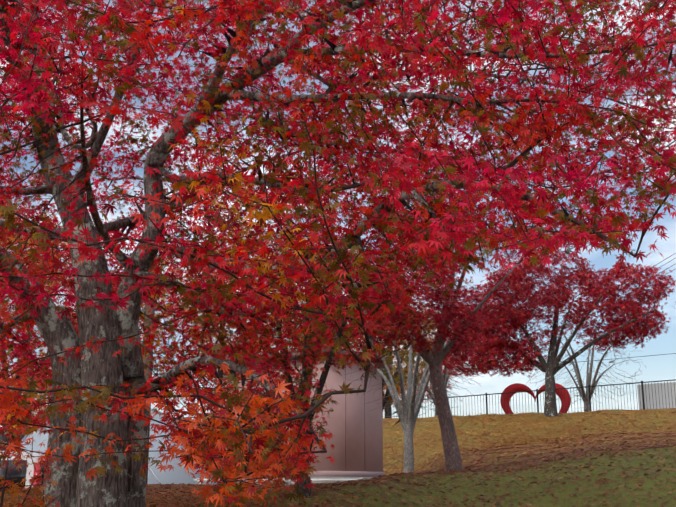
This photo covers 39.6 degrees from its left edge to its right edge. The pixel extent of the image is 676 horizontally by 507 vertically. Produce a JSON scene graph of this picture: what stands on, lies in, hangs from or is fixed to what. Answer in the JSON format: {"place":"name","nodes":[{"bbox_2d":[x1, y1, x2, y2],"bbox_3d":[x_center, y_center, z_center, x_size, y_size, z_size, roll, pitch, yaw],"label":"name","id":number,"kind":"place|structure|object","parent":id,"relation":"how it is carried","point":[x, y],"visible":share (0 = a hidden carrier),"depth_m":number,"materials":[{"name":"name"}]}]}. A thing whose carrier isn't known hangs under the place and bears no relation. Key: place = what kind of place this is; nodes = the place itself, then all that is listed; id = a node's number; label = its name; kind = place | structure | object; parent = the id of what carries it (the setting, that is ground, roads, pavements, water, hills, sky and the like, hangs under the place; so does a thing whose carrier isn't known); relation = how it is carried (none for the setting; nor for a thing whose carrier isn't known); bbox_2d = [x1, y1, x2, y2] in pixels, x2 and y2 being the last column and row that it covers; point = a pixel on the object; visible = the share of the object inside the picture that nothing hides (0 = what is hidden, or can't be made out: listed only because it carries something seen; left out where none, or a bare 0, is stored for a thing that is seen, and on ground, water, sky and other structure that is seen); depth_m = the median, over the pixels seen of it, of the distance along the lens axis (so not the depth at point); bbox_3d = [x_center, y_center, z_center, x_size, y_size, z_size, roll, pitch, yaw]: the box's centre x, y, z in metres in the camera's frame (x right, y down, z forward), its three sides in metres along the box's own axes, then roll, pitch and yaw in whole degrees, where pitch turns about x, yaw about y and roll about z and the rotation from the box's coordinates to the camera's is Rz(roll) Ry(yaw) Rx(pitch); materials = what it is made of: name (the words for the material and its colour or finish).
{"place":"outdoors","nodes":[
{"label":"outdoors","id":0,"kind":"place"},
{"bbox_2d":[140,220,326,376],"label":"maple leaves","id":1,"kind":"object","parent":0,"point":[164,298],"visible":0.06,"depth_m":37.73,"materials":[{"name":"red plant"}]},
{"bbox_2d":[0,408,675,506],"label":"terrain","id":2,"kind":"structure","parent":0,"point":[648,484],"depth_m":12.17,"materials":[{"name":"plant"}]},
{"bbox_2d":[0,450,44,487],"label":"van body","id":3,"kind":"object","parent":2,"relation":"on","point":[29,468],"visible":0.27,"depth_m":14.74,"materials":[{"name":"white metal"}]},
{"bbox_2d":[0,460,43,491],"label":"van windows","id":4,"kind":"structure","parent":3,"relation":"in","point":[16,474],"depth_m":14.69,"materials":[{"name":"black glass"}]},
{"bbox_2d":[33,463,41,486],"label":"van taillights","id":5,"kind":"object","parent":3,"relation":"attached to","point":[38,467],"visible":0.14,"depth_m":14.68,"materials":[{"name":"red plastic"}]},
{"bbox_2d":[0,428,61,506],"bbox_3d":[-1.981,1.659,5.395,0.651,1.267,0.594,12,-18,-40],"label":"orange shrub tree","id":6,"kind":"object","parent":2,"relation":"on","point":[2,495],"visible":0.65,"depth_m":5.57,"materials":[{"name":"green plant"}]},
{"bbox_2d":[0,201,67,344],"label":"maple tree","id":7,"kind":"object","parent":2,"relation":"on","point":[22,259],"visible":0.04,"depth_m":35.23,"materials":[{"name":"red plant"}]},
{"bbox_2d":[0,217,165,449],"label":"maple tree","id":8,"kind":"object","parent":2,"relation":"on","point":[5,439],"visible":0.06,"depth_m":25.69,"materials":[{"name":"red plant"}]},
{"bbox_2d":[0,194,71,347],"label":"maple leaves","id":9,"kind":"object","parent":8,"relation":"attached to","point":[44,214],"visible":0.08,"depth_m":35.28,"materials":[{"name":"red plant"}]},
{"bbox_2d":[0,212,164,441],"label":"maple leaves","id":10,"kind":"object","parent":8,"relation":"attached to","point":[50,388],"visible":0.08,"depth_m":25.78,"materials":[{"name":"red plant"}]},
{"bbox_2d":[20,410,220,486],"bbox_3d":[-4.781,6.570,27.568,4.600,3.050,15.500,0,-14,1],"label":"polytunnel film","id":11,"kind":"object","parent":2,"relation":"on","point":[178,475],"visible":0.02,"depth_m":20.08,"materials":[{"name":"white plastic"}]},
{"bbox_2d":[17,408,226,484],"bbox_3d":[-4.787,6.493,27.319,4.636,3.078,15.058,0,-14,1],"label":"polytunnel frame","id":12,"kind":"object","parent":2,"relation":"on","point":[148,465],"depth_m":20.24,"materials":[{"name":"silver metal"}]},
{"bbox_2d":[142,265,155,482],"bbox_3d":[-3.781,2.890,18.411,0.260,6.360,0.260,0,-14,1],"label":"wooden utility pole","id":13,"kind":"object","parent":2,"relation":"on","point":[147,374],"visible":0.02,"depth_m":18.52,"materials":[{"name":"brown wood"}]},
{"bbox_2d":[144,226,314,357],"bbox_3d":[-3.748,3.274,38.392,8.616,9.275,8.772,0,-14,1],"label":"maple tree","id":14,"kind":"object","parent":2,"relation":"on","point":[241,317],"visible":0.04,"depth_m":38.12,"materials":[{"name":"red plant"}]},
{"bbox_2d":[194,478,364,483],"bbox_3d":[-0.309,4.363,16.724,4.550,0.715,0.060,0,-14,1],"label":"concrete base","id":15,"kind":"object","parent":2,"relation":"on","point":[195,480],"visible":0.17,"depth_m":16.78,"materials":[{"name":"white concrete"}]},
{"bbox_2d":[221,477,370,485],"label":"shed plinth","id":16,"kind":"structure","parent":2,"relation":"on","point":[292,482],"depth_m":19.56,"materials":[{"name":"grey concrete"}]},
{"bbox_2d":[230,356,382,471],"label":"building wall","id":17,"kind":"structure","parent":2,"relation":"on","point":[364,447],"depth_m":20.36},
{"bbox_2d":[252,361,364,454],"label":"panel seams","id":18,"kind":"object","parent":17,"relation":"attached to","point":[345,407],"visible":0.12,"depth_m":20.38,"materials":[{"name":"metal"}]},
{"bbox_2d":[226,347,392,365],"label":"shed roof","id":19,"kind":"structure","parent":17,"relation":"on","point":[344,351],"depth_m":20.62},
{"bbox_2d":[268,471,384,476],"bbox_3d":[-0.752,4.975,21.110,3.050,0.120,1.950,-12,-18,40],"label":"shed skirt","id":20,"kind":"object","parent":17,"relation":"attached to","point":[345,474],"visible":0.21,"depth_m":19.90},
{"bbox_2d":[211,208,437,497],"bbox_3d":[-0.167,1.120,9.988,2.524,3.154,2.244,0,-14,1],"label":"tree","id":21,"kind":"object","parent":2,"relation":"on","point":[322,380],"visible":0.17,"depth_m":9.95,"materials":[{"name":"brown plant"}]},
{"bbox_2d":[206,205,439,370],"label":"small maple leaves","id":22,"kind":"object","parent":21,"relation":"attached to","point":[382,333],"visible":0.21,"depth_m":10.01,"materials":[{"name":"red plant"}]},
{"bbox_2d":[0,0,675,506],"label":"maple tree","id":23,"kind":"object","parent":2,"relation":"on","point":[74,486],"visible":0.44,"depth_m":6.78,"materials":[{"name":"red plant"}]},
{"bbox_2d":[0,420,675,506],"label":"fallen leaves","id":24,"kind":"object","parent":2,"relation":"on","point":[157,493],"visible":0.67,"depth_m":11.82,"materials":[{"name":"brown plant"}]},
{"bbox_2d":[303,310,431,412],"bbox_3d":[0.635,3.399,22.232,3.756,4.971,3.323,-9,-16,31],"label":"tree","id":25,"kind":"object","parent":2,"relation":"on","point":[387,392],"visible":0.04,"depth_m":22.21,"materials":[{"name":"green plant"}]},
{"bbox_2d":[289,302,437,390],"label":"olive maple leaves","id":26,"kind":"object","parent":25,"relation":"attached to","point":[406,373],"visible":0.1,"depth_m":21.79,"materials":[{"name":"green plant"}]},
{"bbox_2d":[334,311,456,417],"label":"maple tree","id":27,"kind":"object","parent":2,"relation":"on","point":[390,409],"visible":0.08,"depth_m":45.36,"materials":[{"name":"plant"}]},
{"bbox_2d":[344,302,473,473],"bbox_3d":[1.393,2.912,18.752,2.678,4.105,2.798,0,-14,1],"label":"bare cherry tree","id":28,"kind":"object","parent":2,"relation":"on","point":[407,410],"visible":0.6,"depth_m":18.64,"materials":[{"name":"grey plant"}]},
{"bbox_2d":[336,298,463,411],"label":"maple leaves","id":29,"kind":"object","parent":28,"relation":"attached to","point":[399,393],"visible":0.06,"depth_m":45.20,"materials":[{"name":"red plant"}]},
{"bbox_2d":[181,379,675,418],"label":"fence railing","id":30,"kind":"object","parent":2,"relation":"on","point":[537,390],"visible":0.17,"depth_m":33.97,"materials":[{"name":"black metal"}]},
{"bbox_2d":[637,382,675,409],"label":"white fence","id":31,"kind":"object","parent":30,"relation":"attached to","point":[657,396],"visible":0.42,"depth_m":33.32,"materials":[{"name":"white metal"}]},
{"bbox_2d":[389,330,483,415],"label":"bare tree","id":32,"kind":"object","parent":2,"relation":"on","point":[445,378],"visible":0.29,"depth_m":40.67,"materials":[{"name":"grey plant"}]},
{"bbox_2d":[325,207,565,470],"bbox_3d":[1.833,1.451,15.217,4.245,4.431,2.553,10,-17,-34],"label":"maple tree","id":33,"kind":"object","parent":2,"relation":"on","point":[434,360],"visible":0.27,"depth_m":14.79,"materials":[{"name":"plant"}]},
{"bbox_2d":[312,205,570,376],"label":"maple leaves","id":34,"kind":"object","parent":33,"relation":"attached to","point":[439,317],"visible":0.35,"depth_m":14.89,"materials":[{"name":"red plant"}]},
{"bbox_2d":[500,383,570,413],"bbox_3d":[7.441,6.061,35.286,2.600,2.348,0.700,-2,-14,9],"label":"heart monument","id":35,"kind":"object","parent":2,"relation":"on","point":[565,398],"visible":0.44,"depth_m":35.35,"materials":[{"name":"red metal"}]},
{"bbox_2d":[448,251,668,416],"bbox_3d":[7.350,3.080,33.168,7.019,5.653,6.841,13,-19,-43],"label":"maple tree","id":36,"kind":"object","parent":2,"relation":"on","point":[552,366],"visible":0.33,"depth_m":31.95,"materials":[{"name":"red plant"}]},
{"bbox_2d":[440,248,675,378],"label":"maple leaves","id":37,"kind":"object","parent":36,"relation":"attached to","point":[645,328],"visible":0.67,"depth_m":32.40,"materials":[{"name":"red plant"}]},
{"bbox_2d":[523,314,645,411],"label":"bare tree","id":38,"kind":"object","parent":2,"relation":"on","point":[589,376],"visible":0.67,"depth_m":51.29,"materials":[{"name":"grey plant"}]},
{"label":"concrete utility poles","id":39,"kind":"object","parent":2,"relation":"on","visible":0},
{"bbox_2d":[168,254,675,386],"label":"power lines","id":40,"kind":"object","parent":39,"relation":"attached to","point":[590,315],"visible":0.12,"depth_m":51.42,"materials":[{"name":"black"}]},
{"bbox_2d":[0,0,675,426],"label":"sky","id":41,"kind":"structure","parent":0,"point":[659,367],"materials":[{"name":"blue"}]}
]}

